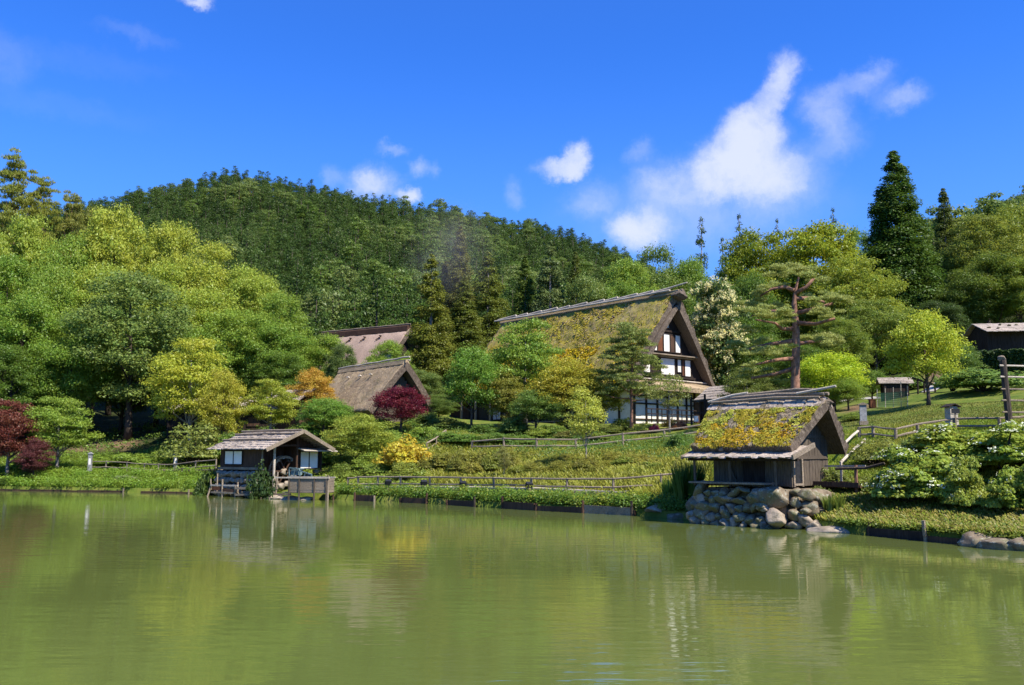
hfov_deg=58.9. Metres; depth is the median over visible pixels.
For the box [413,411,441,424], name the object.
bush
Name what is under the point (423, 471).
weeds
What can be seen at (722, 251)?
cedar tree
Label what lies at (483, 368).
round tree
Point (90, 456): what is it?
guide post
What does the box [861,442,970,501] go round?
hydrangea bush
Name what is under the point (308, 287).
conifer tree
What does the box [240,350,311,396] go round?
broadleaf tree
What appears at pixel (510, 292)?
conifer tree
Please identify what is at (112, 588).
water
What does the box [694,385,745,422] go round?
outbuilding
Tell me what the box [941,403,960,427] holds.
hive box
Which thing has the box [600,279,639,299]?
broadleaf tree
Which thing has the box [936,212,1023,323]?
broadleaf tree
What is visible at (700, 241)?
cedar tree
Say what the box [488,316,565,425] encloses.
maple tree
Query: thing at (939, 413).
grass
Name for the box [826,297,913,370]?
zelkova tree
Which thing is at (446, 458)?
azalea bush
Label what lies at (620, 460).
bush
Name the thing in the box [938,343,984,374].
tree
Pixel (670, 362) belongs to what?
window
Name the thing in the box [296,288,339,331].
broadleaf tree
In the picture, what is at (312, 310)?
conifer tree
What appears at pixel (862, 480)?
bush
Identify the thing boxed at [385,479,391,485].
floodlight
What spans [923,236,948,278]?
broadleaf tree
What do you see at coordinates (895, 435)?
rail fence
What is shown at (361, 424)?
maple tree
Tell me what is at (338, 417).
bush
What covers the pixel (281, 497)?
stone slab
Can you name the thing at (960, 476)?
hydrangea bush
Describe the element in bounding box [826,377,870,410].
tree
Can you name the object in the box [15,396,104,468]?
maple tree
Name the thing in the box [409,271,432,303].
broadleaf tree
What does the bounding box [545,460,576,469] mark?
azalea bush
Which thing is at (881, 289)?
zelkova tree
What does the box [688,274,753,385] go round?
chestnut tree
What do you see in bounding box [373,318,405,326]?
broadleaf tree
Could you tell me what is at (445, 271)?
cedar tree
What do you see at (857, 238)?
broadleaf tree
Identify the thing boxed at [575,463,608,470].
azalea bush
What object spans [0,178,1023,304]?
broadleaf forest
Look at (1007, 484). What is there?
hydrangea bush
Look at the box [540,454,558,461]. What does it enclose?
azalea bush
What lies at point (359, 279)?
conifer tree
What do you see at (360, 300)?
broadleaf tree
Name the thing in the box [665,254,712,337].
broadleaf tree
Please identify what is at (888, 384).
tool shed
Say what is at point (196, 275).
broadleaf tree
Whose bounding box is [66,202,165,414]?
broadleaf tree
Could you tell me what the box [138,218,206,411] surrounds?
broadleaf tree
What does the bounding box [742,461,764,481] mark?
door
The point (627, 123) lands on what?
sky
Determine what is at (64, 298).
broadleaf tree
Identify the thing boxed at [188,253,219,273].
broadleaf tree
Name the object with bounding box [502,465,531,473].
azalea bush
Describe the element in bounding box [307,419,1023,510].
grass
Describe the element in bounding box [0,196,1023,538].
ground
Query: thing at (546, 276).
cedar tree
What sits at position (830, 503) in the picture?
reed clump
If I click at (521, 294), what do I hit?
cedar tree
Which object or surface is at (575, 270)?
cedar tree
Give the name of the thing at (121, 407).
broadleaf tree
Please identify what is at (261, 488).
bush
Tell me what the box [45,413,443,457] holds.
weeds
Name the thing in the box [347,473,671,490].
rail fence
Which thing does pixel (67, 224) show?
pine tree
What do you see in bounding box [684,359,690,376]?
window
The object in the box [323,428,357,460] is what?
maple tree
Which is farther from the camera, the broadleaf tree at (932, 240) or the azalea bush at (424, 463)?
the broadleaf tree at (932, 240)
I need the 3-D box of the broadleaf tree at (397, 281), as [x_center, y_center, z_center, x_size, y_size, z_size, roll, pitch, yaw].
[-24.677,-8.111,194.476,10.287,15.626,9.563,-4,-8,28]
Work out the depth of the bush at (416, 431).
62.21 m
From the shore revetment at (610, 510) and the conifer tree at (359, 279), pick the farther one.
the conifer tree at (359, 279)
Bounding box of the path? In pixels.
[840,385,938,401]
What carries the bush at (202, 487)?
on the ground at (106, 424)
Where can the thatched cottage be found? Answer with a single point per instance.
(359, 386)
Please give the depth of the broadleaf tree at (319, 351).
86.98 m
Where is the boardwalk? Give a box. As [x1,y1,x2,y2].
[347,486,632,494]
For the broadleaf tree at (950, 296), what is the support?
on the ground at (106, 424)
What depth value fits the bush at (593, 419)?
62.94 m
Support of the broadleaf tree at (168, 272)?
on the ground at (106, 424)
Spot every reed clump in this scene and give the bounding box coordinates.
[660,477,673,497]
[667,461,707,511]
[819,493,847,512]
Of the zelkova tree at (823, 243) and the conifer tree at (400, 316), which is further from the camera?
the conifer tree at (400, 316)
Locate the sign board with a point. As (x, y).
(954, 411)
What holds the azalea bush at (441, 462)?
on the ground at (106, 424)
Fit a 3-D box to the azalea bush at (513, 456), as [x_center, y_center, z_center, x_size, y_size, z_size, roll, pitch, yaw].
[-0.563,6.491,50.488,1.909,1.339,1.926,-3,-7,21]
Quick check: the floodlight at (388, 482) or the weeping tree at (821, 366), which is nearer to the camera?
the floodlight at (388, 482)
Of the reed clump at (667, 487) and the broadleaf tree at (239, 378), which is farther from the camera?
the broadleaf tree at (239, 378)
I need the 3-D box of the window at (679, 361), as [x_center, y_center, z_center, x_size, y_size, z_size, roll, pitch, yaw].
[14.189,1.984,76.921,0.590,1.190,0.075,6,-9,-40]
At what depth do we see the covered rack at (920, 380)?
64.50 m
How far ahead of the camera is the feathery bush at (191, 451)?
63.94 m
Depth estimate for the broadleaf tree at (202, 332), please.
79.55 m
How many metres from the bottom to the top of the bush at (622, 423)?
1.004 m
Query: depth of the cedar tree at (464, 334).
108.28 m
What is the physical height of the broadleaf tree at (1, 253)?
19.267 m
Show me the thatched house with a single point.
(364, 341)
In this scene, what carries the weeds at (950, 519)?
on the ground at (106, 424)
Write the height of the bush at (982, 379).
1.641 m
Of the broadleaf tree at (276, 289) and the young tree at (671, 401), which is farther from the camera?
the broadleaf tree at (276, 289)
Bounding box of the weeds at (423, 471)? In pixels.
[297,446,430,486]
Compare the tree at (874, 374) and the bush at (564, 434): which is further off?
the tree at (874, 374)
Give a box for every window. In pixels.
[224,450,242,464]
[247,416,259,425]
[299,451,318,468]
[492,407,500,419]
[660,357,675,375]
[663,333,670,352]
[675,335,680,353]
[676,359,681,372]
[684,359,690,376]
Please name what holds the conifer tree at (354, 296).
on the ground at (106, 424)
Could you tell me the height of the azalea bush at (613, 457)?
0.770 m
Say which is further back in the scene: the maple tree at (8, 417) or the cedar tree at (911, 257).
the cedar tree at (911, 257)
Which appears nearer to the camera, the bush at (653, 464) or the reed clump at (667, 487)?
the reed clump at (667, 487)
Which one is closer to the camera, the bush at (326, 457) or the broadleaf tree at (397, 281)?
the bush at (326, 457)
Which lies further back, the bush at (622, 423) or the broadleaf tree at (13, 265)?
the broadleaf tree at (13, 265)
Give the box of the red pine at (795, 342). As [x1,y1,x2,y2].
[722,260,856,388]
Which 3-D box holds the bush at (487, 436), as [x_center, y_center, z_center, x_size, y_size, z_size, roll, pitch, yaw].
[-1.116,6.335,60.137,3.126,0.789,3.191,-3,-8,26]
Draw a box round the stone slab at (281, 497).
[258,495,312,499]
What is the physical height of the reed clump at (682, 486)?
2.062 m
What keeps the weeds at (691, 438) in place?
on the ground at (106, 424)
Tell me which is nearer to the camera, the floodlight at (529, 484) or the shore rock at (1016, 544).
the shore rock at (1016, 544)
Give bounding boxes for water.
[0,490,1023,684]
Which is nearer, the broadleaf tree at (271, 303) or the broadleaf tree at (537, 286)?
the broadleaf tree at (271, 303)
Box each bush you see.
[10,454,52,469]
[93,456,119,464]
[101,452,150,463]
[113,475,139,480]
[142,448,180,465]
[154,420,221,464]
[193,464,219,495]
[213,430,236,454]
[245,459,278,498]
[294,421,321,435]
[321,414,355,428]
[322,451,338,465]
[328,463,355,478]
[350,450,381,468]
[358,463,392,473]
[370,415,393,429]
[371,433,431,470]
[377,429,407,446]
[386,461,422,478]
[404,426,435,439]
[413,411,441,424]
[416,456,443,468]
[428,416,468,428]
[428,431,450,440]
[428,452,450,468]
[435,453,453,463]
[437,433,488,443]
[445,451,481,467]
[446,448,467,471]
[462,461,486,472]
[466,424,497,431]
[474,449,488,464]
[478,432,512,442]
[481,452,506,472]
[490,447,518,465]
[494,445,515,471]
[495,417,530,435]
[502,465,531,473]
[505,434,534,444]
[521,460,545,472]
[524,427,551,437]
[530,460,549,464]
[536,424,568,434]
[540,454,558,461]
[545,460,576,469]
[553,430,587,438]
[555,454,578,460]
[569,417,601,430]
[572,453,597,467]
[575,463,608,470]
[578,432,609,439]
[591,424,626,433]
[599,451,622,460]
[608,454,637,465]
[611,417,634,430]
[623,452,642,464]
[627,422,653,430]
[636,453,656,460]
[640,462,663,466]
[648,423,659,432]
[660,418,677,428]
[664,432,687,447]
[673,420,687,426]
[809,376,842,405]
[821,467,851,481]
[840,412,868,420]
[840,474,871,490]
[842,436,896,464]
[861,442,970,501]
[888,421,1018,465]
[890,430,951,472]
[895,373,925,389]
[931,372,958,391]
[933,365,1023,391]
[937,453,991,507]
[951,419,1023,470]
[981,464,1023,507]
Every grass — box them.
[0,449,215,488]
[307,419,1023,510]
[424,437,713,494]
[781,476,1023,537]
[837,398,1023,448]
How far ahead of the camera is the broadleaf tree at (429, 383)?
77.50 m
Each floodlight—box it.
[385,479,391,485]
[420,480,427,486]
[459,481,466,486]
[525,482,532,487]
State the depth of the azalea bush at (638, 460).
46.43 m
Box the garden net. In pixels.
[876,381,907,407]
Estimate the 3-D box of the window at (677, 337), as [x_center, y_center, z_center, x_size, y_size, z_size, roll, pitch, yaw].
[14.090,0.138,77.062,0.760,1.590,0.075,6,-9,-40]
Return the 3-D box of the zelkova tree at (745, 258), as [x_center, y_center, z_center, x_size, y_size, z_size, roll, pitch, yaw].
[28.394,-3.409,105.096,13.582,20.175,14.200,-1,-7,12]
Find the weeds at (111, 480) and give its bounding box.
[0,464,214,488]
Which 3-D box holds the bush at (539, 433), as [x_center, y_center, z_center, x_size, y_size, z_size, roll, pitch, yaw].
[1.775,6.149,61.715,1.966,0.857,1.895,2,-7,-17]
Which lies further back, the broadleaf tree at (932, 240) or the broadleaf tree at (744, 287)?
the broadleaf tree at (932, 240)
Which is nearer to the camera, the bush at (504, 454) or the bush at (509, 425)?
the bush at (504, 454)
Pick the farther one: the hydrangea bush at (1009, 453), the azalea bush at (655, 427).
the azalea bush at (655, 427)
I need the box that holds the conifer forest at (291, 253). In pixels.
[0,166,655,311]
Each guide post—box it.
[87,452,92,470]
[173,453,178,467]
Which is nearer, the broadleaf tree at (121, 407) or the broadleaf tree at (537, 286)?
the broadleaf tree at (121, 407)
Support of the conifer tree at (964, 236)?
on the ground at (106, 424)
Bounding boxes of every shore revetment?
[0,488,192,493]
[332,492,635,515]
[866,520,960,544]
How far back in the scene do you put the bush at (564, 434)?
60.24 m
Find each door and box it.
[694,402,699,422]
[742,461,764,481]
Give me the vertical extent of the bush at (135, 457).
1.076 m
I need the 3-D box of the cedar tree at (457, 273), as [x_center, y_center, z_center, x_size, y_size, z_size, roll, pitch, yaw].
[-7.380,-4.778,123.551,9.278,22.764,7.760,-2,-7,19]
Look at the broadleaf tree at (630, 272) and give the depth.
112.44 m
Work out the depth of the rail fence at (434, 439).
59.61 m
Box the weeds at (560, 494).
[334,481,689,510]
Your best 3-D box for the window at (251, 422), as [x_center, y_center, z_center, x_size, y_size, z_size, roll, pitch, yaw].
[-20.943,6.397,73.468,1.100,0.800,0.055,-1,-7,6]
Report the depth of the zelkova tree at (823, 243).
99.37 m
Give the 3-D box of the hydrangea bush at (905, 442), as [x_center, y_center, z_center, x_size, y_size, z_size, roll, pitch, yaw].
[15.243,3.949,33.222,2.404,1.768,2.399,3,-8,-26]
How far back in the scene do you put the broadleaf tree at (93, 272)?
89.78 m
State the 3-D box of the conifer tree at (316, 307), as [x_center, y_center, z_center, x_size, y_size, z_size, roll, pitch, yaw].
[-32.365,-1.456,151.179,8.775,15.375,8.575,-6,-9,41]
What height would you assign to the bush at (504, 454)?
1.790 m
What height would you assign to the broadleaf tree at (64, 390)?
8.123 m
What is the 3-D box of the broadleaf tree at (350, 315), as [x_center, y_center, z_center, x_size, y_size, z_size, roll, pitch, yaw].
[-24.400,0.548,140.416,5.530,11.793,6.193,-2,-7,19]
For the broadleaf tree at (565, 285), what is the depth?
181.09 m
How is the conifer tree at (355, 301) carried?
on the ground at (106, 424)
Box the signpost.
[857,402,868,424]
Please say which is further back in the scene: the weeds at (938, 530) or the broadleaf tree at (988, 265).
the broadleaf tree at (988, 265)
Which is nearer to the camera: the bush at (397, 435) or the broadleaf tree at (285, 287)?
the bush at (397, 435)
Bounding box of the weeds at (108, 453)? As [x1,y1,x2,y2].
[0,444,211,472]
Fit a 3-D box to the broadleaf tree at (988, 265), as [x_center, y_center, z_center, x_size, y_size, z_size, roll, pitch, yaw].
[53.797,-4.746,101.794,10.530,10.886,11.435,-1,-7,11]
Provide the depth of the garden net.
56.23 m
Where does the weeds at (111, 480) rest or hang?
on the ground at (106, 424)
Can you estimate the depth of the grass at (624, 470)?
45.70 m
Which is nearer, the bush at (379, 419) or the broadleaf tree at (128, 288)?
the bush at (379, 419)
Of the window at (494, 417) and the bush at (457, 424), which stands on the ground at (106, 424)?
the bush at (457, 424)
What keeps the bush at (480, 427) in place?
on the ground at (106, 424)
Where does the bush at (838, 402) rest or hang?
on the ground at (106, 424)
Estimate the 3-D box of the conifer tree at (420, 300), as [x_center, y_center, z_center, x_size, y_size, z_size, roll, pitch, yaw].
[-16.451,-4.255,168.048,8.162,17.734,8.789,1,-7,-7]
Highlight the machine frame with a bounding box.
[288,467,311,476]
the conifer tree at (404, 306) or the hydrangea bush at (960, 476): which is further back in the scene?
the conifer tree at (404, 306)
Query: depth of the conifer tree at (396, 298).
168.37 m
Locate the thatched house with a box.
[298,323,419,388]
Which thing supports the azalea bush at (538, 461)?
on the ground at (106, 424)
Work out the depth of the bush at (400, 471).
50.20 m
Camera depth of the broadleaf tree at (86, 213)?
126.83 m
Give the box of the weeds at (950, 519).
[802,487,1023,535]
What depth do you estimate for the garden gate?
61.63 m
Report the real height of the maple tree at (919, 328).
5.840 m
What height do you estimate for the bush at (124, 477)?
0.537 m
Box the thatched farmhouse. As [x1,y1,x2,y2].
[450,282,714,423]
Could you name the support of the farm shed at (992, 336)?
on the ground at (106, 424)
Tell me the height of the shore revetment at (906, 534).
0.997 m
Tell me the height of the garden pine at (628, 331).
7.828 m
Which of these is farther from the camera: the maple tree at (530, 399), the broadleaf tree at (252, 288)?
the broadleaf tree at (252, 288)
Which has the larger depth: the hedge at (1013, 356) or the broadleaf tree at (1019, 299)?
the broadleaf tree at (1019, 299)
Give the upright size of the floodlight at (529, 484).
0.412 m
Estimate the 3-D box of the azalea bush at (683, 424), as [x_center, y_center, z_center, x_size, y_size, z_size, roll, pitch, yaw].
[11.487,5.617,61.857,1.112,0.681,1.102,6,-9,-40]
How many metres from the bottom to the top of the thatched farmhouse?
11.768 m
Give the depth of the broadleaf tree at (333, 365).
83.88 m
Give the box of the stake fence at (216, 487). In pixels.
[207,472,290,496]
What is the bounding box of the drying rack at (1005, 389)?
[997,355,1023,421]
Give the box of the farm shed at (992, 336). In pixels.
[959,323,1023,351]
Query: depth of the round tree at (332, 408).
65.33 m
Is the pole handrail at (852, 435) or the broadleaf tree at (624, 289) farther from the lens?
the broadleaf tree at (624, 289)
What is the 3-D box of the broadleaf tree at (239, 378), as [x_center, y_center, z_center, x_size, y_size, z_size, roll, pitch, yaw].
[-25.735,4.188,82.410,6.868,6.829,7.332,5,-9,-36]
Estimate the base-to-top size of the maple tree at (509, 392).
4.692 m
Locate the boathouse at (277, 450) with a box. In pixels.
[207,429,337,492]
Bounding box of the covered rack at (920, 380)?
[912,377,935,393]
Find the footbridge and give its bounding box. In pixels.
[158,469,222,472]
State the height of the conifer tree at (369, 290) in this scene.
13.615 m
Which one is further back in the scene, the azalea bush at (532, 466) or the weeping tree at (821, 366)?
the weeping tree at (821, 366)
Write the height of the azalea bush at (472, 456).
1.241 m
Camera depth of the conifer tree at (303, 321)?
146.67 m
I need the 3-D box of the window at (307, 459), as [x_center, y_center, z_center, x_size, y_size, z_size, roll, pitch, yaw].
[-12.068,6.984,53.920,0.065,1.070,1.370,-6,-9,40]
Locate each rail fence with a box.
[92,459,216,470]
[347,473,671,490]
[426,430,446,450]
[471,424,700,448]
[857,416,1023,438]
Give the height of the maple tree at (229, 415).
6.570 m
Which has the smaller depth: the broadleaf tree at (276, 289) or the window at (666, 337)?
the window at (666, 337)
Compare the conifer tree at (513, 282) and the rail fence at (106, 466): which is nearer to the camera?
the rail fence at (106, 466)
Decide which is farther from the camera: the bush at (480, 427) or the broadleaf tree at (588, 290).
the broadleaf tree at (588, 290)
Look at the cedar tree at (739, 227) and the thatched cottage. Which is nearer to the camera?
the thatched cottage
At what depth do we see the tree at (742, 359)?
81.45 m
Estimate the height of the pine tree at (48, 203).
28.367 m
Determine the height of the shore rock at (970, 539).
0.599 m
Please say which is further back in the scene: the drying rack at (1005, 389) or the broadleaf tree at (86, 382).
the broadleaf tree at (86, 382)
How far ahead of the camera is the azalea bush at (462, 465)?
50.38 m
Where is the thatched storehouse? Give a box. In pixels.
[680,385,848,486]
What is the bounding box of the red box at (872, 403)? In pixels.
[868,399,875,407]
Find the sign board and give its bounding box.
[951,409,959,427]
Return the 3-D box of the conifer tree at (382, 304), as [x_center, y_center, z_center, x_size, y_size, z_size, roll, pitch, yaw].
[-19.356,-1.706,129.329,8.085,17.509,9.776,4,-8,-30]
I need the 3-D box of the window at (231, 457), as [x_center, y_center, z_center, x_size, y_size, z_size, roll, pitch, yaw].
[-16.379,6.767,53.298,1.870,0.860,0.065,-6,-9,40]
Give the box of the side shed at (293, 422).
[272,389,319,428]
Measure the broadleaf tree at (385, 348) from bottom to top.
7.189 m
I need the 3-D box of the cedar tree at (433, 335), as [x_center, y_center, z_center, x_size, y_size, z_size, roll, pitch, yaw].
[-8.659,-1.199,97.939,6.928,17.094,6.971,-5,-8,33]
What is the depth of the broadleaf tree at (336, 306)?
154.75 m
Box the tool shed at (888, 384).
[875,377,913,401]
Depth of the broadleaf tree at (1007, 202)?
193.40 m
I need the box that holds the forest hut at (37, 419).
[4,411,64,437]
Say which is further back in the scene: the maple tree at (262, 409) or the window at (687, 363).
the window at (687, 363)
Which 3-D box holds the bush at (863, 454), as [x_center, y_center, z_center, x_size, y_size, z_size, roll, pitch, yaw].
[14.117,4.231,35.198,2.293,1.183,2.341,3,-8,-25]
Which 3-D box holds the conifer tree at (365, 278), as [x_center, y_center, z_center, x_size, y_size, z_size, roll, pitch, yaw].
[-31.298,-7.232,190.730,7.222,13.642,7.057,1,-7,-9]
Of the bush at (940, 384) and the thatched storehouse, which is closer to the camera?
the thatched storehouse
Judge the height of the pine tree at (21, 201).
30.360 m
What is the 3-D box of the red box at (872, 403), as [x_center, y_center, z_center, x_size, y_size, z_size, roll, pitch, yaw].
[23.098,3.913,58.121,0.400,0.540,0.340,0,-7,0]
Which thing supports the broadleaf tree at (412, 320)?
on the ground at (106, 424)
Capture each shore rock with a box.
[645,503,666,511]
[667,513,682,518]
[806,526,849,532]
[957,531,994,547]
[976,538,1015,550]
[1007,536,1023,550]
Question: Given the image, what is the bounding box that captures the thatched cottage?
[325,356,437,421]
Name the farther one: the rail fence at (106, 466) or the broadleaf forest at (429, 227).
the broadleaf forest at (429, 227)
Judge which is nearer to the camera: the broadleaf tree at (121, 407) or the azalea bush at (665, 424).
the azalea bush at (665, 424)
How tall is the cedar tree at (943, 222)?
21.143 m
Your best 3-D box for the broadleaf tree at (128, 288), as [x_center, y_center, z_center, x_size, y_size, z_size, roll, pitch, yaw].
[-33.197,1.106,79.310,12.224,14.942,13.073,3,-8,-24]
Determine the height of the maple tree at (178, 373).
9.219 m
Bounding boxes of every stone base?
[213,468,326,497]
[685,480,835,528]
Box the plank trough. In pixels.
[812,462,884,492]
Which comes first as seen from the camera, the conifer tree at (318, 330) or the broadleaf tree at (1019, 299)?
the broadleaf tree at (1019, 299)
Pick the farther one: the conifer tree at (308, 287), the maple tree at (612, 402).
the conifer tree at (308, 287)
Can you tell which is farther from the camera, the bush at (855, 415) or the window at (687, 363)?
the window at (687, 363)
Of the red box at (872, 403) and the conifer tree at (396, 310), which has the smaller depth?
the red box at (872, 403)
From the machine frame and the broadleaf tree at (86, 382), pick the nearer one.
the machine frame
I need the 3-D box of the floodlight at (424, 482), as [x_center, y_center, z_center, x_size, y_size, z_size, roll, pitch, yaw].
[-4.501,7.231,46.365,0.370,0.412,0.274,3,-7,-20]
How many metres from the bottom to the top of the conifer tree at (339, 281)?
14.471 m
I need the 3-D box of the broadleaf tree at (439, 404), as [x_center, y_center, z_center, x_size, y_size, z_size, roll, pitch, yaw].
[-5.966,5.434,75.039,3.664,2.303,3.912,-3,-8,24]
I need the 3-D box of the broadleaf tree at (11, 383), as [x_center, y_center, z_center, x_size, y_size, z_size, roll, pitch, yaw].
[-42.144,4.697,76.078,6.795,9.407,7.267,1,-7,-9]
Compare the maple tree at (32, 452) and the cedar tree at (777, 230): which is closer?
the maple tree at (32, 452)
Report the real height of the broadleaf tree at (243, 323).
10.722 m
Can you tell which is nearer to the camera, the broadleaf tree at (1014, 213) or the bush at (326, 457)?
the bush at (326, 457)
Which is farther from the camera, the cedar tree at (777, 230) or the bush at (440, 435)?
the cedar tree at (777, 230)
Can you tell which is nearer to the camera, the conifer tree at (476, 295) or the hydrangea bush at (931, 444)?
the hydrangea bush at (931, 444)
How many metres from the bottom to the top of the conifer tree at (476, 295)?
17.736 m
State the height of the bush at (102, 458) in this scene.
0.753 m
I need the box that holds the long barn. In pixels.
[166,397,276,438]
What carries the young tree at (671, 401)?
on the ground at (106, 424)
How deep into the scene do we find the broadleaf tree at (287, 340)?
81.24 m
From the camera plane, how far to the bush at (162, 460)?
64.61 m
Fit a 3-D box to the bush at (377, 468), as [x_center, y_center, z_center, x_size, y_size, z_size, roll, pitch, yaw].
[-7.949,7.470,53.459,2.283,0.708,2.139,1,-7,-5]
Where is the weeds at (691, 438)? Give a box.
[406,420,695,458]
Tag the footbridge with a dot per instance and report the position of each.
(202, 470)
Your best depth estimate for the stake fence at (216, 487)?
51.96 m
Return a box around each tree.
[0,146,46,255]
[0,212,59,307]
[0,240,18,305]
[0,253,43,397]
[0,291,66,442]
[0,342,53,454]
[0,398,54,475]
[2,261,85,410]
[9,437,55,477]
[14,230,101,333]
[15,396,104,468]
[18,313,119,446]
[28,169,62,264]
[33,360,88,438]
[49,260,131,427]
[53,189,87,262]
[56,270,198,440]
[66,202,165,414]
[67,205,113,265]
[81,351,153,432]
[114,259,191,425]
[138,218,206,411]
[139,335,238,444]
[142,371,201,418]
[153,326,228,390]
[156,284,247,364]
[169,238,247,331]
[186,367,254,444]
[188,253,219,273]
[195,308,285,396]
[221,261,291,352]
[222,352,257,396]
[229,319,317,396]
[239,379,303,428]
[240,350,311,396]
[246,289,318,368]
[258,276,290,311]
[267,269,280,286]
[278,284,294,302]
[281,265,309,312]
[282,304,309,335]
[285,366,338,419]
[294,396,356,437]
[296,283,322,336]
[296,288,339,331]
[296,332,355,384]
[302,279,328,321]
[304,288,334,337]
[308,310,331,338]
[310,289,353,333]
[319,412,403,462]
[321,343,360,384]
[322,276,350,312]
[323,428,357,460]
[328,289,347,323]
[331,281,341,321]
[335,308,372,329]
[335,312,354,330]
[337,288,365,329]
[340,292,380,325]
[346,289,371,326]
[349,270,399,327]
[354,276,374,319]
[355,278,374,321]
[361,275,387,319]
[361,339,414,368]
[369,384,430,432]
[372,291,389,319]
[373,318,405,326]
[374,267,416,307]
[380,289,404,324]
[383,305,402,325]
[391,283,419,324]
[392,309,405,324]
[403,253,456,394]
[403,272,430,328]
[405,302,432,345]
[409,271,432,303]
[413,368,447,400]
[424,394,463,419]
[427,261,454,354]
[434,277,486,399]
[435,226,478,378]
[442,343,504,428]
[466,251,510,349]
[470,266,486,299]
[475,368,526,424]
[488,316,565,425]
[490,295,509,315]
[502,279,516,312]
[502,282,518,314]
[504,387,566,430]
[508,256,536,315]
[513,275,555,314]
[515,355,610,429]
[528,241,565,313]
[552,280,570,306]
[561,367,636,426]
[562,251,582,306]
[563,384,608,457]
[566,271,606,305]
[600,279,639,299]
[604,257,659,292]
[630,241,701,316]
[643,373,693,432]
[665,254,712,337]
[687,299,745,385]
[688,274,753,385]
[695,216,713,301]
[697,225,814,337]
[717,237,726,280]
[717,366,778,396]
[727,270,790,360]
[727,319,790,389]
[735,213,742,253]
[747,218,873,338]
[765,344,824,388]
[774,218,791,339]
[788,350,873,410]
[789,254,912,368]
[805,315,877,397]
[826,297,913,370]
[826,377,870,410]
[829,207,836,228]
[841,225,868,258]
[856,369,888,398]
[859,150,957,371]
[877,308,975,404]
[906,299,973,340]
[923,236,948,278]
[924,204,952,241]
[927,203,973,241]
[930,188,968,332]
[932,266,1003,334]
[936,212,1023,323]
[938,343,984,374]
[949,249,1023,323]
[951,223,974,257]
[970,202,1023,322]
[972,196,1012,224]
[986,256,1023,323]
[996,198,1017,209]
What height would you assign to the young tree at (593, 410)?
4.473 m
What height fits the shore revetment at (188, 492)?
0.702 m
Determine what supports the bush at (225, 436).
on the ground at (106, 424)
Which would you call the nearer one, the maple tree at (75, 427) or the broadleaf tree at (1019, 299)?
the maple tree at (75, 427)
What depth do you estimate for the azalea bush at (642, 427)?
60.96 m
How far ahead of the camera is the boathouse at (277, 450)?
53.37 m
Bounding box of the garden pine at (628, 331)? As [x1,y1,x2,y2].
[584,321,670,428]
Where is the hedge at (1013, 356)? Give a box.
[947,348,1023,373]
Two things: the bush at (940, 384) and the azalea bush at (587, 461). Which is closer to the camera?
the azalea bush at (587, 461)
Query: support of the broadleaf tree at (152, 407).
on the ground at (106, 424)
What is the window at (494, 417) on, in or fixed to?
in the thatched farmhouse
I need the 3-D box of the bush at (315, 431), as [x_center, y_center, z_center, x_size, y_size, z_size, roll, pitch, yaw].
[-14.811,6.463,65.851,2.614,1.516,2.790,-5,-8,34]
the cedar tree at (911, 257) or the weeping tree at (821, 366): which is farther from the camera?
the cedar tree at (911, 257)
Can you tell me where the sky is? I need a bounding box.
[0,0,1023,280]
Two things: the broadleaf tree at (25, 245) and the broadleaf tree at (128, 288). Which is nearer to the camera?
the broadleaf tree at (128, 288)
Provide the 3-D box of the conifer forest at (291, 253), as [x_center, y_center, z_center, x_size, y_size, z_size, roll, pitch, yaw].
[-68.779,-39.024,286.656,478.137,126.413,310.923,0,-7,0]
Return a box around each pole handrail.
[840,438,865,472]
[844,430,858,460]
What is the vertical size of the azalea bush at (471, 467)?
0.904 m
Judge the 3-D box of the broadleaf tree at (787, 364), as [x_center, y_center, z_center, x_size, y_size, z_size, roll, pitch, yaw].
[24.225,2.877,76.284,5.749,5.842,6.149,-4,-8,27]
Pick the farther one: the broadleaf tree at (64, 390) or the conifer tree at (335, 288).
the conifer tree at (335, 288)
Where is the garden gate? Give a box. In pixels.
[690,394,710,425]
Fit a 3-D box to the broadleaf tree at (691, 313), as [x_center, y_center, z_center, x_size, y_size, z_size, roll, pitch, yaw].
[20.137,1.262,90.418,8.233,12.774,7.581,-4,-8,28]
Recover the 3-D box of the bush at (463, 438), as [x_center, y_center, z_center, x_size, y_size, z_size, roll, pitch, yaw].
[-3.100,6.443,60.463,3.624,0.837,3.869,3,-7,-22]
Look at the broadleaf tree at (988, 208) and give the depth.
181.95 m
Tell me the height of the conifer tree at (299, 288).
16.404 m
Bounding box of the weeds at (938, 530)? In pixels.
[833,517,1023,538]
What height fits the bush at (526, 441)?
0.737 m
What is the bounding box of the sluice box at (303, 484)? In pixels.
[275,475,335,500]
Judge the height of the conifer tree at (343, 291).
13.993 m

